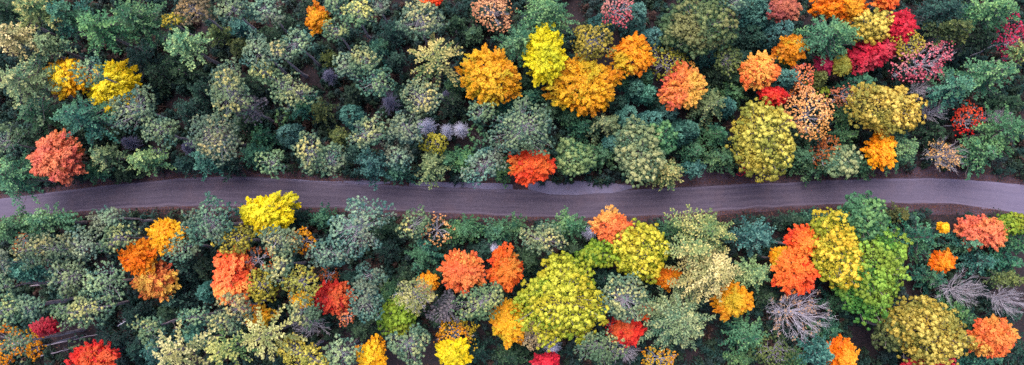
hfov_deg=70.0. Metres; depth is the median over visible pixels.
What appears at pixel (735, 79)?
young conifer
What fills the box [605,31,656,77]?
maple tree
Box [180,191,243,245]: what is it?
pine tree
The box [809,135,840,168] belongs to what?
thin leaved tree
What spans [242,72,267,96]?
young conifer
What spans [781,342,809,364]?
young conifer
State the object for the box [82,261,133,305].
pine tree
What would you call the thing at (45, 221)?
conifer tree
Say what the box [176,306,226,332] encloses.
pine tree
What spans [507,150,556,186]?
maple tree
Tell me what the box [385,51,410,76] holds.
young conifer
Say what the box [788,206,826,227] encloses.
young conifer
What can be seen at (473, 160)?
pine tree
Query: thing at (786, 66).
young conifer
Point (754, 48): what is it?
spruce tree
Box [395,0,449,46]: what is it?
pine tree
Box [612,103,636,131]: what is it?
spruce tree
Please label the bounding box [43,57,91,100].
maple tree
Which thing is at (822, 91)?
leafy shrub
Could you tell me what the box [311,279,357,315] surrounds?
maple tree
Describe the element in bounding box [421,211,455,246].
thin leaved tree
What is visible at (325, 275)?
thin leaved tree
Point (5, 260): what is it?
pine tree
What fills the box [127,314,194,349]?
pine tree
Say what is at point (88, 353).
maple tree
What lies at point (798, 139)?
young conifer
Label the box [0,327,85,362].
pine tree
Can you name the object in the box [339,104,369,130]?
spruce tree
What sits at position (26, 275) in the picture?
conifer tree
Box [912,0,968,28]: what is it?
conifer tree
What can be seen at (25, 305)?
pine tree
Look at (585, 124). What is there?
young conifer
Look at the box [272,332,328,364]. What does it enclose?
pine tree
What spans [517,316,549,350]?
tree
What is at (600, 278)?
young conifer
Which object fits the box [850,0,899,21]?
maple tree
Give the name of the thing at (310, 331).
bare tree
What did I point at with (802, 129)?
thin leaved tree
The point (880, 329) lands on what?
broadleaf tree
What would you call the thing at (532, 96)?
young conifer
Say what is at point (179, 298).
young conifer
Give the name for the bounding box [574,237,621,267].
broadleaf tree
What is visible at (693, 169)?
young conifer
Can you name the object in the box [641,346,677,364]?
thin leaved tree
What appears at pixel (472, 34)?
young conifer
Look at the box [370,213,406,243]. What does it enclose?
young conifer
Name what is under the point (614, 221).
maple tree
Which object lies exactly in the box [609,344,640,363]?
bare tree
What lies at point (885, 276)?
broadleaf tree
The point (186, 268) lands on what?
young conifer
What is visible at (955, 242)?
young conifer
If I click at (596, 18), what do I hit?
spruce tree
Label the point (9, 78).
conifer tree
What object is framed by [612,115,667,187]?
broadleaf tree
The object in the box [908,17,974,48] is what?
conifer tree
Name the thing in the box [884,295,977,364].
broadleaf tree
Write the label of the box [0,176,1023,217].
road
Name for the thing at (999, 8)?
conifer tree
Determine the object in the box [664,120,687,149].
spruce tree
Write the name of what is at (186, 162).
young conifer
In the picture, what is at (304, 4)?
young conifer
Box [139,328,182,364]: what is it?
young conifer
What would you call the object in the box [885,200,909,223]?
young conifer
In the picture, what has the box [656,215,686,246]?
young conifer
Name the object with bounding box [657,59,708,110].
maple tree
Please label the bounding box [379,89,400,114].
dead spruce
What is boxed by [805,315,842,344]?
young conifer
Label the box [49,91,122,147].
conifer tree
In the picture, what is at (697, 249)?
conifer tree
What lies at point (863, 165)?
young conifer
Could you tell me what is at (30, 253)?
pine tree
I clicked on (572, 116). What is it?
young conifer
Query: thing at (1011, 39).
thin leaved tree
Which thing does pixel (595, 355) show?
pine tree
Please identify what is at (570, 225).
conifer tree
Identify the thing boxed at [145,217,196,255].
maple tree
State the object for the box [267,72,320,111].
pine tree
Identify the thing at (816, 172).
young conifer
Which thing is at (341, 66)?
pine tree
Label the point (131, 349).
young conifer
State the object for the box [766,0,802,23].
maple tree
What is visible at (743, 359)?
young conifer
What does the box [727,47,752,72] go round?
young conifer
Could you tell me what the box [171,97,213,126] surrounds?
young conifer
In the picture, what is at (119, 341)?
young conifer
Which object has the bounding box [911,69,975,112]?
conifer tree
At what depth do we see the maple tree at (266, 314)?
115.51 m
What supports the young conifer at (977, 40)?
on the ground
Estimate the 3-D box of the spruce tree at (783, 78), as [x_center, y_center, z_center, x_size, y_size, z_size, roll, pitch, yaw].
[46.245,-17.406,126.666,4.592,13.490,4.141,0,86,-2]
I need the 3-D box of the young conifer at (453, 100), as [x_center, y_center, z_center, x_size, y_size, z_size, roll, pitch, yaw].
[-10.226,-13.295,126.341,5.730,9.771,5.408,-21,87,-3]
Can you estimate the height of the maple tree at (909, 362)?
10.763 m
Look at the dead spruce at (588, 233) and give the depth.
124.80 m
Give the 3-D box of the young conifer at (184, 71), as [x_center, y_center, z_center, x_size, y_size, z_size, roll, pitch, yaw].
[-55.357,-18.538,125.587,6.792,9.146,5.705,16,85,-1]
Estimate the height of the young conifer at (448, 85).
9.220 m
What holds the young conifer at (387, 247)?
on the ground
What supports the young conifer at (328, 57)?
on the ground
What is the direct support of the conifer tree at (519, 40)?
on the ground
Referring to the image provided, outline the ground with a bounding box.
[0,0,1023,364]
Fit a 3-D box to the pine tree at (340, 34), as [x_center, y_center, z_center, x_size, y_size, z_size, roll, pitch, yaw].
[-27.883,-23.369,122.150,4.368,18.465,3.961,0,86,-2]
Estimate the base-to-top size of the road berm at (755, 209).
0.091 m
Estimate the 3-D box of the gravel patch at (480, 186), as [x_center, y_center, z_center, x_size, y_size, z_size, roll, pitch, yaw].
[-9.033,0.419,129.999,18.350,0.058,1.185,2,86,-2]
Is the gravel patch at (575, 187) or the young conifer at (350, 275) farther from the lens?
the gravel patch at (575, 187)
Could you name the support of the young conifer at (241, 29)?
on the ground
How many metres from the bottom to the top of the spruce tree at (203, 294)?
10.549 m
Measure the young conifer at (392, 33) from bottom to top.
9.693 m
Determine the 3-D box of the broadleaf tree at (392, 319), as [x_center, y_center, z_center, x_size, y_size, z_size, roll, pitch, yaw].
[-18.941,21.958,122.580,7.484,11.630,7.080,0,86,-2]
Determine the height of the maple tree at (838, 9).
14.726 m
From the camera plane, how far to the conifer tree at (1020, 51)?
121.31 m
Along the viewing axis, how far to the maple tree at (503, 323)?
116.95 m
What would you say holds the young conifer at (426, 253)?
on the ground
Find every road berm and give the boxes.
[0,173,1023,198]
[0,203,1019,220]
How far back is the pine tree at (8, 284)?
111.01 m
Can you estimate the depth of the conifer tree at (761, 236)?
120.25 m
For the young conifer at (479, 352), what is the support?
on the ground
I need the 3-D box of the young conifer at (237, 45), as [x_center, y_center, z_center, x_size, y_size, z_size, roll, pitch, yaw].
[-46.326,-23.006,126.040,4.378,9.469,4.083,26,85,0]
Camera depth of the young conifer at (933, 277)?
126.58 m
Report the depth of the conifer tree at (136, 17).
115.11 m
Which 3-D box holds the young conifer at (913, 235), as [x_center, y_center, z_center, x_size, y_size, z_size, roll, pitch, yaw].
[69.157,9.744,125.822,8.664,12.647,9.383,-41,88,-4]
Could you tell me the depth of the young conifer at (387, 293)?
121.88 m
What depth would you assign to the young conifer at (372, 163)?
120.70 m
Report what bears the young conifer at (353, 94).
on the ground
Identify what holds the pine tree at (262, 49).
on the ground
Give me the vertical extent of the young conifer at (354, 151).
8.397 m
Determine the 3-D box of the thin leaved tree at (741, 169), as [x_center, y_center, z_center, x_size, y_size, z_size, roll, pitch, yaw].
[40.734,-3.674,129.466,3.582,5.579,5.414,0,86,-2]
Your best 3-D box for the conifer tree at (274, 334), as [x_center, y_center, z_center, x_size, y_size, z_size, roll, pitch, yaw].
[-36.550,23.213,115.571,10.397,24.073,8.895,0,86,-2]
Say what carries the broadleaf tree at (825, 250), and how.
on the ground
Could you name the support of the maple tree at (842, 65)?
on the ground
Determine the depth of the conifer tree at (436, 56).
117.54 m
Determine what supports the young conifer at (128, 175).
on the ground
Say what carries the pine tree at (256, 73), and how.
on the ground
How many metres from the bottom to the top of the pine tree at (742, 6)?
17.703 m
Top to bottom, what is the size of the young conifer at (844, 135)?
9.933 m
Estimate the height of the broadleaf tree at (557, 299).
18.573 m
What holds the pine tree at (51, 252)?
on the ground
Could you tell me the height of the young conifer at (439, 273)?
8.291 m
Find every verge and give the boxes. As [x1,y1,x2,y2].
[0,165,1022,196]
[12,205,1021,225]
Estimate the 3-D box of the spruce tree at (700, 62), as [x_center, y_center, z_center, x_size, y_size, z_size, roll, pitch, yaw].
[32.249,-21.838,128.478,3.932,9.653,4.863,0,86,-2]
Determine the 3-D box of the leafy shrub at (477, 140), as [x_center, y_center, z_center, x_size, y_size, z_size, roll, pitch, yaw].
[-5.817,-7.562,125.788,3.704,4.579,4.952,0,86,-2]
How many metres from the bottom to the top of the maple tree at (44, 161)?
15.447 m
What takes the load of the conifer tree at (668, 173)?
on the ground
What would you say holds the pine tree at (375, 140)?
on the ground
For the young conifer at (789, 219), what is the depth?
126.69 m
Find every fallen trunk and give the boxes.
[39,348,72,355]
[47,333,96,345]
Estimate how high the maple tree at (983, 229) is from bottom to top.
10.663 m
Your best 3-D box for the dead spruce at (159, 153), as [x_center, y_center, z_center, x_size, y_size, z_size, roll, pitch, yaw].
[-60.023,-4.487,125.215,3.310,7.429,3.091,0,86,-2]
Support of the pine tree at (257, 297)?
on the ground
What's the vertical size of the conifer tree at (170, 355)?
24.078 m
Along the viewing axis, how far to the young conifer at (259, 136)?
122.83 m
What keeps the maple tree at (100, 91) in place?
on the ground
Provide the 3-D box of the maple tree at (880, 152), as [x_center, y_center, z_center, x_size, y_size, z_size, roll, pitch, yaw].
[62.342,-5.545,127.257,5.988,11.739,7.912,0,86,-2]
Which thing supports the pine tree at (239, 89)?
on the ground
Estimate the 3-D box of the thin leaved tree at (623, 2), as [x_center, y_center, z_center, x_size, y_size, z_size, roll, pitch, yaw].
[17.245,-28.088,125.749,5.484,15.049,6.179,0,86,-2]
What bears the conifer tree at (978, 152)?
on the ground
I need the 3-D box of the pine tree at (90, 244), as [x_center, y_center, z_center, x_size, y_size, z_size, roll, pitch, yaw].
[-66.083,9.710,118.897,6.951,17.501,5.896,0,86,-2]
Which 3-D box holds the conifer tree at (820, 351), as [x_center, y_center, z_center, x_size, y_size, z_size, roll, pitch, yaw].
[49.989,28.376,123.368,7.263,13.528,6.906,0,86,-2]
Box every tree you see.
[0,0,59,37]
[0,21,68,59]
[0,52,77,125]
[0,122,36,160]
[0,148,55,217]
[0,205,57,243]
[0,248,52,275]
[0,271,60,301]
[0,293,66,327]
[0,323,57,364]
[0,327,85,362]
[5,255,71,282]
[10,230,89,270]
[12,0,91,40]
[12,232,66,252]
[13,294,89,323]
[22,202,87,237]
[22,332,77,361]
[26,128,91,186]
[28,316,68,337]
[32,32,101,67]
[32,229,105,263]
[42,256,114,300]
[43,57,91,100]
[44,0,118,42]
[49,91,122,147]
[49,289,129,331]
[58,224,121,261]
[64,339,126,364]
[68,51,148,96]
[76,7,153,57]
[82,58,142,114]
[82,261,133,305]
[85,205,156,235]
[96,221,151,253]
[109,0,186,52]
[109,83,177,134]
[116,237,171,275]
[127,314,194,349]
[130,259,181,302]
[141,112,192,148]
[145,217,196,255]
[151,320,223,364]
[161,12,204,43]
[161,231,213,267]
[162,26,224,71]
[173,0,226,34]
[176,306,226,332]
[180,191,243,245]
[180,323,225,346]
[183,111,246,167]
[195,280,219,303]
[204,308,241,337]
[204,324,262,364]
[205,68,264,127]
[209,57,241,85]
[210,223,260,256]
[210,244,256,311]
[213,0,258,33]
[214,291,269,325]
[234,92,275,125]
[238,246,276,275]
[239,26,287,75]
[239,190,301,235]
[239,304,306,360]
[243,0,291,36]
[243,304,280,328]
[246,264,283,303]
[248,57,287,89]
[254,149,289,179]
[255,224,303,255]
[260,250,307,286]
[267,37,308,78]
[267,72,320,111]
[271,25,321,67]
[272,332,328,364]
[276,123,307,148]
[279,264,322,304]
[285,226,318,254]
[286,289,323,330]
[288,290,313,308]
[290,130,327,175]
[292,315,331,337]
[304,0,332,36]
[305,235,353,268]
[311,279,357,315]
[312,141,348,177]
[318,266,339,282]
[320,333,363,364]
[322,16,354,53]
[324,0,354,34]
[327,195,396,263]
[332,51,363,84]
[336,308,356,326]
[339,0,379,40]
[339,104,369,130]
[346,111,391,152]
[346,277,384,323]
[347,261,387,291]
[349,41,382,78]
[355,60,397,96]
[355,333,388,364]
[363,0,390,23]
[375,294,419,335]
[380,136,413,172]
[383,109,423,143]
[385,323,430,364]
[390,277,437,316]
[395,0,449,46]
[395,204,430,241]
[399,77,443,115]
[406,32,462,90]
[415,270,439,296]
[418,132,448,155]
[419,0,443,21]
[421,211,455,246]
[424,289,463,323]
[433,315,479,350]
[435,337,473,364]
[436,248,486,294]
[448,280,503,320]
[454,43,522,105]
[460,142,507,188]
[467,100,498,124]
[470,0,516,33]
[484,95,555,155]
[485,241,523,292]
[488,297,528,349]
[491,22,535,67]
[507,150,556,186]
[510,250,609,352]
[514,0,579,42]
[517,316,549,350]
[519,221,568,255]
[521,20,568,87]
[529,351,559,364]
[541,52,625,117]
[545,205,591,244]
[555,137,597,180]
[570,23,616,61]
[573,328,629,364]
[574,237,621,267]
[578,156,594,174]
[587,11,614,40]
[587,205,634,248]
[596,271,650,323]
[601,0,633,28]
[601,135,618,154]
[602,317,617,336]
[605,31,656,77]
[606,94,627,114]
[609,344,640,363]
[610,317,646,347]
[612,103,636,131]
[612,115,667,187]
[612,218,671,284]
[613,73,628,91]
[618,1,647,36]
[619,63,636,78]
[624,77,644,102]
[631,274,715,355]
[633,84,656,106]
[635,110,662,132]
[636,69,654,85]
[638,306,651,321]
[640,26,663,54]
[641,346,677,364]
[645,43,688,80]
[645,155,686,190]
[646,94,666,111]
[648,103,679,125]
[649,120,678,154]
[652,266,682,292]
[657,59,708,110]
[658,0,739,59]
[662,31,686,55]
[663,204,736,256]
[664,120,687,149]
[665,233,717,269]
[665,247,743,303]
[671,118,699,145]
[684,47,706,70]
[703,43,722,67]
[709,44,742,78]
[709,279,754,321]
[715,96,736,119]
[718,0,749,18]
[718,311,769,354]
[724,215,777,256]
[725,96,797,182]
[727,24,760,50]
[733,254,771,293]
[736,150,751,175]
[737,0,767,21]
[737,50,780,90]
[738,5,771,34]
[738,31,767,54]
[748,329,798,364]
[755,20,793,52]
[757,86,790,106]
[757,246,786,264]
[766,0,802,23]
[766,285,837,343]
[767,246,820,296]
[769,34,809,65]
[770,68,798,90]
[774,223,818,257]
[780,85,834,141]
[784,87,797,105]
[790,14,863,65]
[790,63,814,93]
[792,332,834,364]
[797,70,827,93]
[807,0,869,24]
[807,207,868,290]
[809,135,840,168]
[812,144,862,178]
[813,53,833,75]
[822,220,913,330]
[823,83,862,107]
[825,190,891,244]
[826,334,860,364]
[827,53,851,76]
[843,81,927,138]
[846,33,899,75]
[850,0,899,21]
[850,6,894,45]
[859,128,897,171]
[863,309,917,352]
[884,132,918,175]
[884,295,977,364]
[885,8,919,44]
[888,40,955,83]
[889,29,925,63]
[900,355,956,364]
[902,101,948,122]
[904,222,949,233]
[905,80,929,97]
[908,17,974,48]
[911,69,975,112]
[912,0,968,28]
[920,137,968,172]
[925,247,957,272]
[931,266,992,307]
[934,57,1019,99]
[937,0,1019,34]
[940,100,984,135]
[942,132,998,179]
[952,213,1008,251]
[957,109,1011,126]
[957,314,1020,358]
[959,101,1023,163]
[965,38,1023,71]
[970,13,1023,61]
[972,285,1023,319]
[976,268,1023,288]
[988,211,1023,238]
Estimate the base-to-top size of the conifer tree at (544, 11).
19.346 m
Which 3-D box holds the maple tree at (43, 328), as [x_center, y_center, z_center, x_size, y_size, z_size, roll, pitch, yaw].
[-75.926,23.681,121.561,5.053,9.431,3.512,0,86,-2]
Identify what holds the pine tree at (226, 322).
on the ground
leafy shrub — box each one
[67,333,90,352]
[274,108,292,127]
[467,124,487,149]
[815,86,830,102]
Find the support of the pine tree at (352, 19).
on the ground
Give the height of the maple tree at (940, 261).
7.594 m
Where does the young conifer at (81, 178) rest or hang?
on the ground
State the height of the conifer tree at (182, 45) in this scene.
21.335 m
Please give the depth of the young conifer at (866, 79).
125.78 m
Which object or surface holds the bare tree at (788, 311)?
on the ground
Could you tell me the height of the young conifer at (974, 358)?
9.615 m
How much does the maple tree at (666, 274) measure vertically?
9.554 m
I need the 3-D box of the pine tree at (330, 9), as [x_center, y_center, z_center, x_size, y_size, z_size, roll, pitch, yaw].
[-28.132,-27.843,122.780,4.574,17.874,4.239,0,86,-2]
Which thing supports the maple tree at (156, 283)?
on the ground
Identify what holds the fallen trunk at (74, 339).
on the ground
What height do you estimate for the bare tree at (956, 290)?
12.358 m
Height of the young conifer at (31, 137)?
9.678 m
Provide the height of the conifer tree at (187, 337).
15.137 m
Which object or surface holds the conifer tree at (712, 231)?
on the ground
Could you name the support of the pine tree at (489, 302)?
on the ground
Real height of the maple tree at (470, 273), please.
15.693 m
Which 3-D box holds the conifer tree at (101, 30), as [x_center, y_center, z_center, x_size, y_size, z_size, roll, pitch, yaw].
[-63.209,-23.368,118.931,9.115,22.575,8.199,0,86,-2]
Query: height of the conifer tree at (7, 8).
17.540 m
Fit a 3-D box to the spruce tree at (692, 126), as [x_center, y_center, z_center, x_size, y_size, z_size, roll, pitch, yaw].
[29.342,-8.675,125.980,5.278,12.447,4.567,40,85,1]
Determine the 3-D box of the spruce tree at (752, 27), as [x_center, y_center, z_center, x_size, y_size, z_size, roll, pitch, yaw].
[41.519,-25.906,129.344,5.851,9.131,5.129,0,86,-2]
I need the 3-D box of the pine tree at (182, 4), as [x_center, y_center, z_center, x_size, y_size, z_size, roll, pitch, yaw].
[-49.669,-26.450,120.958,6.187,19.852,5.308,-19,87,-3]
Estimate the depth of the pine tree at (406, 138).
114.65 m
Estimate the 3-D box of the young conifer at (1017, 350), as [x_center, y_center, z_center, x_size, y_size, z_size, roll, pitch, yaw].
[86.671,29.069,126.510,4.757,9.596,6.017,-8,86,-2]
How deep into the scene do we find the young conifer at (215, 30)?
124.89 m
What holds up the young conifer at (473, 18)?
on the ground
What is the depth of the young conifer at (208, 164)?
120.21 m
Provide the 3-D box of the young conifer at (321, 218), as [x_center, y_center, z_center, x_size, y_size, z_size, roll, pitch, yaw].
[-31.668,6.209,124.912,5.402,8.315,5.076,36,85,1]
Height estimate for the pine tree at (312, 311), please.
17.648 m
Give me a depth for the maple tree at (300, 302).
116.70 m
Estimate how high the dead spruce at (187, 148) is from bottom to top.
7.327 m
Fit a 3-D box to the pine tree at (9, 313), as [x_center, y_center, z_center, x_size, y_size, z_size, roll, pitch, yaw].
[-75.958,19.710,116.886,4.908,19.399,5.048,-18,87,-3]
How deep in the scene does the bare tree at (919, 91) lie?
124.34 m
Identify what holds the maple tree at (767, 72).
on the ground
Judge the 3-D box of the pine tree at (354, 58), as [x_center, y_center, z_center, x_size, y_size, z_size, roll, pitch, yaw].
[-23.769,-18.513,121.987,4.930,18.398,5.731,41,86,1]
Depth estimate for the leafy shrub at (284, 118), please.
125.54 m
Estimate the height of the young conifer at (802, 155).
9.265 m
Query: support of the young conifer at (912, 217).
on the ground
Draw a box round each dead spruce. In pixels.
[121,135,143,149]
[151,147,170,158]
[181,141,195,156]
[321,68,337,85]
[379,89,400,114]
[417,117,439,134]
[440,125,453,138]
[442,90,449,103]
[452,121,468,138]
[489,242,497,252]
[542,337,560,353]
[581,224,595,240]
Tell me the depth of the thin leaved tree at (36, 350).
114.03 m
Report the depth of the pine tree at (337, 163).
115.77 m
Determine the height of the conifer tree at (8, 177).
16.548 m
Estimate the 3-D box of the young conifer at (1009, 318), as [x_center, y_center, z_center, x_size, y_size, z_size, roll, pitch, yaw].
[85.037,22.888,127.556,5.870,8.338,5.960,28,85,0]
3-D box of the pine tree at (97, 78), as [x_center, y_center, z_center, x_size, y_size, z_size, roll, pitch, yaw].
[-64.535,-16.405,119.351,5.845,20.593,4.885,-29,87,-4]
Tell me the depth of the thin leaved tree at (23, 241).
114.88 m
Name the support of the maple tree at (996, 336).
on the ground
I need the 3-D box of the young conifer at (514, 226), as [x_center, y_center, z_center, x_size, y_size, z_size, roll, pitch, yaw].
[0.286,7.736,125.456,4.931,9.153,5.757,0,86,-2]
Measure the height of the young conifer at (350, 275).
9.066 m
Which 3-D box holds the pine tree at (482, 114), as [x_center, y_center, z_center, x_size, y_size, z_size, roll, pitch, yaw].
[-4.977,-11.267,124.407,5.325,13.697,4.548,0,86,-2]
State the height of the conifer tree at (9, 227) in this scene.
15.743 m
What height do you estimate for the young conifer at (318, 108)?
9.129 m
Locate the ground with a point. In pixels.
(862, 338)
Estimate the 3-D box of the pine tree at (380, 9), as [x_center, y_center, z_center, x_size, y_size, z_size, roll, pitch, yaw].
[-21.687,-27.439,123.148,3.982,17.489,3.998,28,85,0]
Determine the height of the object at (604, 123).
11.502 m
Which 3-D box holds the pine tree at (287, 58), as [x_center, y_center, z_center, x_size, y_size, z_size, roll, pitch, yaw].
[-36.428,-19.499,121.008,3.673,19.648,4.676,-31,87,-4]
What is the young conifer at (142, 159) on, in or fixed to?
on the ground
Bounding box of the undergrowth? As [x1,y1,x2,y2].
[0,0,1023,364]
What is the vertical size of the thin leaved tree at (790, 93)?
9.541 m
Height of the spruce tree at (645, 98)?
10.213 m
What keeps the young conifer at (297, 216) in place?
on the ground
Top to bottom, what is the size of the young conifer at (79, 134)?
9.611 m
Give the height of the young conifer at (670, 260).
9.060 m
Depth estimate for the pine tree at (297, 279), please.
112.63 m
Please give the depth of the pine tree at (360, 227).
111.86 m
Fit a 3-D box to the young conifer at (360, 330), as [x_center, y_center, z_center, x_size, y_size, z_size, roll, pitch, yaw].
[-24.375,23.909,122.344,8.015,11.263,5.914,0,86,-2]
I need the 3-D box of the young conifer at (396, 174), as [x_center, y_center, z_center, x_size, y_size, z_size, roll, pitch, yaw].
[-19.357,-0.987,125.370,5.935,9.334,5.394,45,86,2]
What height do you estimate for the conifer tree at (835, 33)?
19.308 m
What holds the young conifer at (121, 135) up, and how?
on the ground
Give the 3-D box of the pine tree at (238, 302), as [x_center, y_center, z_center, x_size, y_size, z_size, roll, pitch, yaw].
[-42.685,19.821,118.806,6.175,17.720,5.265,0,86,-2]
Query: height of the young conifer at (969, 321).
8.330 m
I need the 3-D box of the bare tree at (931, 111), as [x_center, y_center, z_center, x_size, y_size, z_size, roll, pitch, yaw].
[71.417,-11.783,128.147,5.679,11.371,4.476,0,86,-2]
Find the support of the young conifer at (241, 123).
on the ground
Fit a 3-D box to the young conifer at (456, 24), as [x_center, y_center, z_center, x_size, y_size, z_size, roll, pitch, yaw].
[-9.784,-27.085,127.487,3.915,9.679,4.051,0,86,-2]
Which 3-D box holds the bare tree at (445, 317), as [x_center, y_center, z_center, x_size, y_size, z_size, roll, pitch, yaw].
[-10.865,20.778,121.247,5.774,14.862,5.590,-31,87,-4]
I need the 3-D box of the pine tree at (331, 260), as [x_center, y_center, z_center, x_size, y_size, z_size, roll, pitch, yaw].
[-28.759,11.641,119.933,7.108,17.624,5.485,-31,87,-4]
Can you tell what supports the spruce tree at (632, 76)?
on the ground
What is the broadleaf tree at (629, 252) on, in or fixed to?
on the ground
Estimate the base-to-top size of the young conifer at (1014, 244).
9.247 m
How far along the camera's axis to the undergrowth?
128.65 m
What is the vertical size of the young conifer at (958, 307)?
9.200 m
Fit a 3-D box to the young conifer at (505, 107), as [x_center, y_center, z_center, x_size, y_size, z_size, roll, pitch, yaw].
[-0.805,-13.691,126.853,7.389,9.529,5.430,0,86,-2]
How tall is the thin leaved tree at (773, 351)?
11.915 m
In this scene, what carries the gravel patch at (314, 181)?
on the road
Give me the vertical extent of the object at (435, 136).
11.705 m
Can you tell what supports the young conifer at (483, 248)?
on the ground
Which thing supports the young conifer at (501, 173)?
on the ground
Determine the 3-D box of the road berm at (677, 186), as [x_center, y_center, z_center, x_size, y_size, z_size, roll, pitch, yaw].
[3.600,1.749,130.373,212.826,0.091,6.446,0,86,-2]
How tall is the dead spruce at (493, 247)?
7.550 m
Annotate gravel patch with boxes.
[291,179,341,181]
[344,180,390,184]
[409,182,512,188]
[528,181,635,194]
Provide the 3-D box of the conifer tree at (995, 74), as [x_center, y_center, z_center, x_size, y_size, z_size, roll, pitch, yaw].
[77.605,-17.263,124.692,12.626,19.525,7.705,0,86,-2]
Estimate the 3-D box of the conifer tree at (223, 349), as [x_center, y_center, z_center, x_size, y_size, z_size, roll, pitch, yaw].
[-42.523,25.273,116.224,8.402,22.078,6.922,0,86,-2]
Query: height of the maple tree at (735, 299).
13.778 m
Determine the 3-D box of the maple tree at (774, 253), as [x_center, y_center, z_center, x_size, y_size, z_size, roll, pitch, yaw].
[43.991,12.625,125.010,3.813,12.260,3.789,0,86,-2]
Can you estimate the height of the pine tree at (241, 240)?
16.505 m
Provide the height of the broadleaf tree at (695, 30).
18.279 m
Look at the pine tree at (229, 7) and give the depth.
112.21 m
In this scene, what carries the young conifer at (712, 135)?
on the ground
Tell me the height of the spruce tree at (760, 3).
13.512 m
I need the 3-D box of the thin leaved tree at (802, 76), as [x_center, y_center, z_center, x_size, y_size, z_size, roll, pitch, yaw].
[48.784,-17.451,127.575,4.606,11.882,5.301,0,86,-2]
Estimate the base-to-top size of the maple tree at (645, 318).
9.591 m
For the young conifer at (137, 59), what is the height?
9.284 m
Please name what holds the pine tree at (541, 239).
on the ground
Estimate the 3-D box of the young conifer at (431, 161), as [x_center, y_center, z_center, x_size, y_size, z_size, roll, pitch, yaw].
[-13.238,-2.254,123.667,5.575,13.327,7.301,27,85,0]
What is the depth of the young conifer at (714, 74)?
127.89 m
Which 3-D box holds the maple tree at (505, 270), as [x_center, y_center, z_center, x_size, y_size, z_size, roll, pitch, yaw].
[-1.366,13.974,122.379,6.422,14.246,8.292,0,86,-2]
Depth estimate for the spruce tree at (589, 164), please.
124.87 m
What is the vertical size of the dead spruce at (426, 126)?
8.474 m
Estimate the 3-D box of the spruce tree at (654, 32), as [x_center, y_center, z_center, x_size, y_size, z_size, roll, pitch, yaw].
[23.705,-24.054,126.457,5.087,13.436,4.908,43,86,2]
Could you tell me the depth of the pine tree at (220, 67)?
117.14 m
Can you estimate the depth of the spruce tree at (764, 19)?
125.31 m
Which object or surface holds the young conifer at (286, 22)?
on the ground
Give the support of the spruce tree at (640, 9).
on the ground
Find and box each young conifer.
[13,125,53,154]
[15,97,62,135]
[60,121,103,145]
[70,163,85,183]
[81,160,116,184]
[88,141,129,172]
[94,323,136,354]
[109,122,138,145]
[110,164,147,183]
[118,298,158,328]
[125,329,152,361]
[126,39,166,82]
[126,145,176,176]
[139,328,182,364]
[143,56,179,97]
[156,302,184,322]
[160,284,199,313]
[161,52,201,80]
[168,61,211,92]
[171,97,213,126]
[173,154,201,178]
[175,254,210,287]
[186,76,222,109]
[189,142,236,181]
[192,250,215,279]
[206,24,235,47]
[211,153,246,182]
[226,37,256,61]
[227,17,255,41]
[231,109,261,140]
[239,138,274,169]
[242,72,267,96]
[250,123,281,152]
[256,26,290,52]
[271,13,304,43]
[288,92,322,120]
[288,200,312,233]
[298,0,326,19]
[308,96,338,129]
[308,202,339,232]
[319,49,346,74]
[328,125,354,151]
[338,264,368,293]
[340,81,366,105]
[341,308,386,342]
[345,143,372,163]
[353,147,399,190]
[366,36,391,64]
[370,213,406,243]
[371,232,408,262]
[376,18,410,53]
[378,277,402,304]
[380,159,421,184]
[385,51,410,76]
[392,260,421,286]
[404,235,444,276]
[415,147,452,189]
[424,258,445,285]
[426,300,455,329]
[437,150,458,172]
[440,88,471,121]
[440,213,485,246]
[444,76,466,94]
[445,15,466,35]
[448,145,482,181]
[462,24,483,45]
[462,336,494,363]
[467,236,499,264]
[468,6,488,28]
[478,215,513,245]
[485,156,511,188]
[487,93,526,118]
[491,341,531,364]
[503,211,526,243]
[514,74,533,95]
[514,86,545,112]
[514,243,542,276]
[535,99,561,126]
[556,105,590,127]
[558,237,583,260]
[565,116,596,142]
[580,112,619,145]
[581,139,616,173]
[587,266,618,290]
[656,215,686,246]
[662,238,678,265]
[676,139,704,163]
[679,159,707,179]
[686,85,726,130]
[690,122,730,150]
[690,145,740,175]
[699,61,731,88]
[714,80,749,110]
[722,72,745,91]
[722,345,754,364]
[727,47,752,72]
[749,282,779,310]
[767,210,806,230]
[772,54,798,69]
[772,143,814,175]
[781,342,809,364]
[785,127,812,148]
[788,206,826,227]
[794,160,826,186]
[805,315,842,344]
[814,285,853,317]
[826,122,858,149]
[832,99,860,128]
[835,70,877,98]
[835,151,876,180]
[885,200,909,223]
[886,207,940,265]
[888,213,917,230]
[904,259,947,294]
[910,17,935,44]
[911,119,945,149]
[929,289,969,318]
[935,230,982,253]
[946,26,997,55]
[953,246,999,278]
[955,347,1003,364]
[956,306,977,330]
[976,89,1023,121]
[979,299,1022,323]
[982,246,1023,276]
[994,235,1023,258]
[1002,332,1023,364]
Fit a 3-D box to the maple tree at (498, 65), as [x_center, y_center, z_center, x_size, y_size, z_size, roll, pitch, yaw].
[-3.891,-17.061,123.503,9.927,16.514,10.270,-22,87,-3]
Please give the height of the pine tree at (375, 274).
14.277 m
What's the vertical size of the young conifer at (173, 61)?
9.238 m
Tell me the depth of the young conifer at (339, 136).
124.42 m
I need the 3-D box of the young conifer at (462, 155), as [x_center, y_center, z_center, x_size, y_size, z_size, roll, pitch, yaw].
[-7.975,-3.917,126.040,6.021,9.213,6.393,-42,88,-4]
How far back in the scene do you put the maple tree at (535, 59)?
116.76 m

